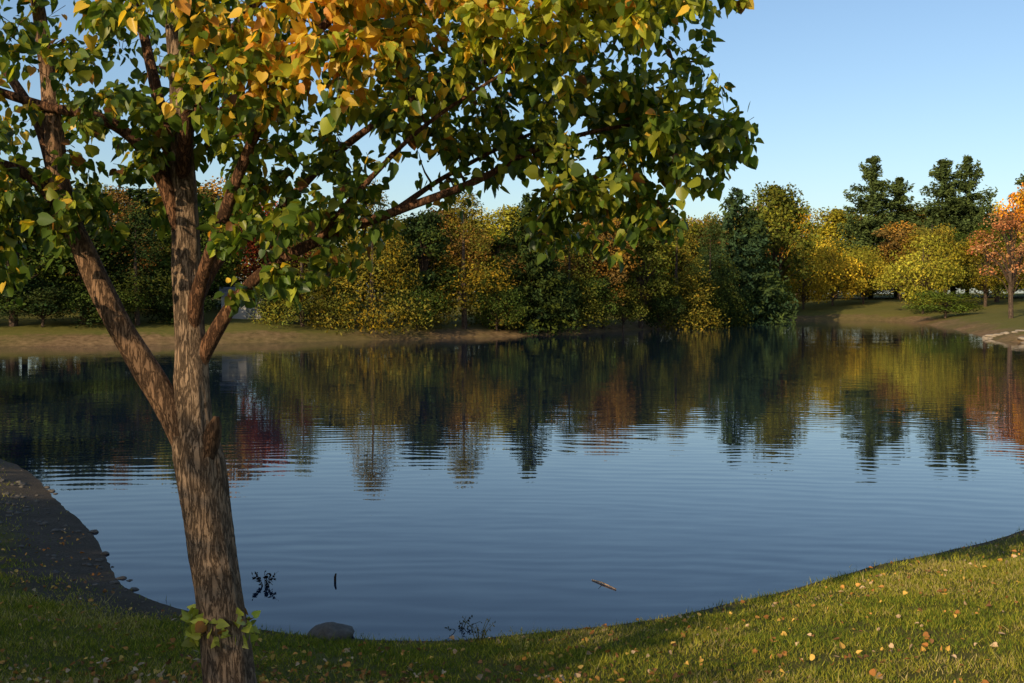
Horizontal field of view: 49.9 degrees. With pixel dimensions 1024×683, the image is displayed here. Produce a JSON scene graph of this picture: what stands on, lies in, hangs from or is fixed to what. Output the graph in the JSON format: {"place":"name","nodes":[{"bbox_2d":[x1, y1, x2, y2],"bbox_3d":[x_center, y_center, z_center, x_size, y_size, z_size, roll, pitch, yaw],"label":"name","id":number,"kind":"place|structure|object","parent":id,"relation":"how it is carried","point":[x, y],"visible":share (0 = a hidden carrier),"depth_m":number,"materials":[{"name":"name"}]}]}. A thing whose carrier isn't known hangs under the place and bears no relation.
{"place":"outdoors","nodes":[
{"label":"outdoors","id":0,"kind":"place"},
{"bbox_2d":[0,320,1023,640],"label":"pond water","id":1,"kind":"structure","parent":0,"point":[418,490],"depth_m":20.84,"materials":[{"name":"blue liquid"}]},
{"bbox_2d":[252,570,275,586],"bbox_3d":[-2.715,2.623,12.138,0.293,0.205,0.162,0,2,0],"label":"water weed","id":2,"kind":"object","parent":1,"relation":"on","point":[264,577],"visible":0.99,"depth_m":12.13,"materials":[{"name":"green plant"}]},
{"bbox_2d":[445,615,481,630],"bbox_3d":[-0.496,2.723,10.570,0.415,0.140,0.166,-2,3,-32],"label":"water weed","id":3,"kind":"object","parent":1,"relation":"on","point":[461,623],"visible":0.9,"depth_m":10.61,"materials":[{"name":"green plant"}]},
{"bbox_2d":[592,579,615,589],"bbox_3d":[0.987,2.677,12.159,0.100,0.032,0.462,-1,3,-27],"label":"floating twig","id":4,"kind":"object","parent":1,"relation":"on","point":[604,584],"visible":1,"depth_m":12.16,"materials":[{"name":"wood"}]},
{"bbox_2d":[0,293,1023,682],"bbox_3d":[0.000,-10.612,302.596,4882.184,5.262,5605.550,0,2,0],"label":"ground","id":5,"kind":"structure","parent":0,"point":[64,331],"depth_m":11.93,"materials":[{"name":"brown plant"}]},
{"bbox_2d":[0,188,78,326],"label":"deciduous tree","id":6,"kind":"object","parent":5,"relation":"on","point":[52,270],"visible":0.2,"depth_m":74.74,"materials":[{"name":"green plant"}]},
{"bbox_2d":[0,468,144,602],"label":"shore pebbles","id":7,"kind":"object","parent":5,"relation":"on","point":[40,523],"visible":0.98,"depth_m":14.68,"materials":[{"name":"grey stone"}]},
{"bbox_2d":[27,198,150,323],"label":"deciduous tree","id":8,"kind":"object","parent":5,"relation":"on","point":[78,278],"visible":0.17,"depth_m":76.07,"materials":[{"name":"green plant"}]},
{"bbox_2d":[65,204,173,327],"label":"spruce tree","id":9,"kind":"object","parent":5,"relation":"on","point":[137,219],"visible":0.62,"depth_m":76.41,"materials":[{"name":"green plant"}]},
{"bbox_2d":[149,190,252,297],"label":"deciduous tree","id":10,"kind":"object","parent":5,"relation":"on","point":[223,271],"visible":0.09,"depth_m":81.45,"materials":[{"name":"green plant"}]},
{"bbox_2d":[221,296,261,318],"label":"walls","id":11,"kind":"structure","parent":5,"relation":"on","point":[241,314],"depth_m":83.50,"materials":[{"name":"paint"}]},
{"bbox_2d":[219,287,260,295],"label":"roof","id":12,"kind":"structure","parent":11,"relation":"on","point":[225,290],"depth_m":83.77,"materials":[{"name":"grey"}]},
{"bbox_2d":[246,298,255,317],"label":"door","id":13,"kind":"structure","parent":11,"relation":"attached to","point":[250,314],"depth_m":83.61,"materials":[{"name":"paint"}]},
{"bbox_2d":[235,201,317,295],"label":"deciduous tree","id":14,"kind":"object","parent":5,"relation":"on","point":[254,250],"visible":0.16,"depth_m":89.59,"materials":[{"name":"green plant"}]},
{"bbox_2d":[248,205,350,329],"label":"spruce tree","id":15,"kind":"object","parent":5,"relation":"on","point":[284,318],"visible":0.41,"depth_m":79.29,"materials":[{"name":"plant"}]},
{"bbox_2d":[307,622,354,640],"bbox_3d":[-1.701,2.742,10.297,0.443,0.233,0.386,0,2,0],"label":"shore rock","id":16,"kind":"object","parent":5,"relation":"on","point":[325,629],"visible":0.62,"depth_m":10.22,"materials":[{"name":"grey stone"}]},
{"bbox_2d":[302,180,442,336],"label":"spruce tree","id":17,"kind":"object","parent":5,"relation":"on","point":[371,307],"visible":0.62,"depth_m":79.89,"materials":[{"name":"green plant"}]},
{"bbox_2d":[0,0,763,682],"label":"linden tree","id":18,"kind":"object","parent":5,"relation":"on","point":[266,60],"visible":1,"depth_m":5.54,"materials":[{"name":"green plant"}]},
{"bbox_2d":[374,210,469,326],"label":"deciduous tree","id":19,"kind":"object","parent":5,"relation":"on","point":[424,234],"visible":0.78,"depth_m":83.65,"materials":[{"name":"green plant"}]},
{"bbox_2d":[407,188,524,330],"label":"spruce tree","id":20,"kind":"object","parent":5,"relation":"on","point":[462,202],"visible":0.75,"depth_m":85.27,"materials":[{"name":"green plant"}]},
{"bbox_2d":[462,616,494,640],"bbox_3d":[-0.265,2.653,10.102,0.294,0.268,0.298,-2,3,-37],"label":"shore weed","id":21,"kind":"object","parent":5,"relation":"on","point":[483,631],"visible":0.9,"depth_m":10.12,"materials":[{"name":"green plant"}]},
{"bbox_2d":[0,465,1023,682],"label":"grass","id":22,"kind":"structure","parent":5,"relation":"on","point":[845,582],"depth_m":9.40,"materials":[{"name":"green plant"}]},
{"bbox_2d":[0,176,1023,330],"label":"distant trees","id":23,"kind":"object","parent":5,"relation":"on","point":[123,199],"visible":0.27,"depth_m":97.95,"materials":[{"name":"green plant"}]},
{"bbox_2d":[0,528,1023,682],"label":"fallen leaves","id":24,"kind":"object","parent":5,"relation":"on","point":[384,672],"visible":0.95,"depth_m":8.46,"materials":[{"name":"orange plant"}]},
{"bbox_2d":[501,626,533,651],"bbox_3d":[0.042,2.554,9.382,0.328,0.264,0.219,1,2,12],"label":"shore weed","id":25,"kind":"object","parent":5,"relation":"on","point":[520,643],"visible":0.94,"depth_m":9.41,"materials":[{"name":"green plant"}]},
{"bbox_2d":[473,193,581,335],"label":"spruce tree","id":26,"kind":"object","parent":5,"relation":"on","point":[533,273],"visible":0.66,"depth_m":88.90,"materials":[{"name":"green plant"}]},
{"bbox_2d":[537,220,617,328],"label":"spruce tree","id":27,"kind":"object","parent":5,"relation":"on","point":[585,296],"visible":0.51,"depth_m":92.87,"materials":[{"name":"green plant"}]},
{"bbox_2d":[559,217,641,329],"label":"deciduous tree","id":28,"kind":"object","parent":5,"relation":"on","point":[605,272],"visible":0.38,"depth_m":96.13,"materials":[{"name":"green plant"}]},
{"bbox_2d":[594,224,680,328],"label":"deciduous tree","id":29,"kind":"object","parent":5,"relation":"on","point":[655,247],"visible":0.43,"depth_m":101.34,"materials":[{"name":"green plant"}]},
{"bbox_2d":[646,214,732,329],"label":"spruce tree","id":30,"kind":"object","parent":5,"relation":"on","point":[693,321],"visible":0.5,"depth_m":106.15,"materials":[{"name":"green plant"}]},
{"bbox_2d":[681,217,753,326],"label":"spruce tree","id":31,"kind":"object","parent":5,"relation":"on","point":[723,279],"visible":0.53,"depth_m":115.04,"materials":[{"name":"green plant"}]},
{"bbox_2d":[683,187,798,324],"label":"spruce tree","id":32,"kind":"object","parent":5,"relation":"on","point":[732,237],"visible":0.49,"depth_m":123.16,"materials":[{"name":"green plant"}]},
{"bbox_2d":[728,208,797,321],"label":"spruce tree","id":33,"kind":"object","parent":5,"relation":"on","point":[751,215],"visible":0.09,"depth_m":135.03,"materials":[{"name":"green plant"}]},
{"bbox_2d":[733,181,820,308],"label":"deciduous tree","id":34,"kind":"object","parent":5,"relation":"on","point":[778,210],"visible":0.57,"depth_m":139.01,"materials":[{"name":"green plant"}]},
{"bbox_2d":[779,279,794,305],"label":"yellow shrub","id":35,"kind":"object","parent":5,"relation":"on","point":[790,284],"visible":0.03,"depth_m":149.08,"materials":[{"name":"green plant"}]},
{"bbox_2d":[782,239,844,308],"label":"deciduous tree","id":36,"kind":"object","parent":5,"relation":"on","point":[803,292],"visible":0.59,"depth_m":151.67,"materials":[{"name":"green plant"}]},
{"bbox_2d":[802,236,870,305],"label":"deciduous tree","id":37,"kind":"object","parent":5,"relation":"on","point":[851,268],"visible":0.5,"depth_m":156.88,"materials":[{"name":"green plant"}]},
{"bbox_2d":[834,249,897,303],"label":"deciduous tree","id":38,"kind":"object","parent":5,"relation":"on","point":[876,267],"visible":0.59,"depth_m":157.97,"materials":[{"name":"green plant"}]},
{"bbox_2d":[830,155,914,298],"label":"white pine tree","id":39,"kind":"object","parent":5,"relation":"on","point":[865,226],"visible":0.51,"depth_m":184.09,"materials":[{"name":"green plant"}]},
{"bbox_2d":[873,177,925,297],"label":"white pine tree","id":40,"kind":"object","parent":5,"relation":"on","point":[899,192],"visible":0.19,"depth_m":189.97,"materials":[{"name":"green plant"}]},
{"bbox_2d":[874,231,967,313],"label":"deciduous tree","id":41,"kind":"object","parent":5,"relation":"on","point":[945,266],"visible":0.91,"depth_m":136.71,"materials":[{"name":"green plant"}]},
{"bbox_2d":[896,223,965,305],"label":"deciduous tree","id":42,"kind":"object","parent":5,"relation":"on","point":[943,233],"visible":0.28,"depth_m":148.52,"materials":[{"name":"yellow plant"}]},
{"bbox_2d":[905,158,980,282],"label":"white pine tree","id":43,"kind":"object","parent":5,"relation":"on","point":[937,211],"visible":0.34,"depth_m":185.08,"materials":[{"name":"green plant"}]},
{"bbox_2d":[903,289,984,317],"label":"juniper shrub","id":44,"kind":"object","parent":5,"relation":"on","point":[934,298],"visible":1,"depth_m":122.98,"materials":[{"name":"green plant"}]},
{"bbox_2d":[933,154,997,296],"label":"white pine tree","id":45,"kind":"object","parent":5,"relation":"on","point":[965,184],"visible":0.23,"depth_m":188.02,"materials":[{"name":"green plant"}]},
{"bbox_2d":[946,228,1014,306],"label":"deciduous tree","id":46,"kind":"object","parent":5,"relation":"on","point":[985,280],"visible":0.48,"depth_m":141.30,"materials":[{"name":"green plant"}]},
{"bbox_2d":[959,216,1023,301],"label":"deciduous tree","id":47,"kind":"object","parent":5,"relation":"on","point":[982,226],"visible":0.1,"depth_m":148.63,"materials":[{"name":"orange plant"}]},
{"bbox_2d":[965,208,1023,317],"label":"thin maple tree","id":48,"kind":"object","parent":5,"relation":"on","point":[1011,272],"visible":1,"depth_m":104.55,"materials":[{"name":"orange plant"}]},
{"bbox_2d":[982,330,1023,342],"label":"shoreline rocks","id":49,"kind":"object","parent":5,"relation":"on","point":[988,336],"visible":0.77,"depth_m":80.92,"materials":[{"name":"beige stone"}]},
{"bbox_2d":[993,182,1023,255],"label":"deciduous tree","id":50,"kind":"object","parent":5,"relation":"on","point":[1018,201],"visible":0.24,"depth_m":160.66,"materials":[{"name":"orange plant"}]},
{"bbox_2d":[997,230,1023,290],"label":"deciduous tree","id":51,"kind":"object","parent":5,"relation":"on","point":[1021,281],"visible":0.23,"depth_m":118.30,"materials":[{"name":"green plant"}]},
{"bbox_2d":[1004,173,1023,237],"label":"white pine tree","id":52,"kind":"object","parent":5,"relation":"on","point":[1020,181],"visible":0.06,"depth_m":186.91,"materials":[{"name":"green plant"}]},
{"bbox_2d":[0,0,1023,293],"label":"sky","id":53,"kind":"structure","parent":0,"point":[830,87],"materials":[{"name":"blue"}]}
]}

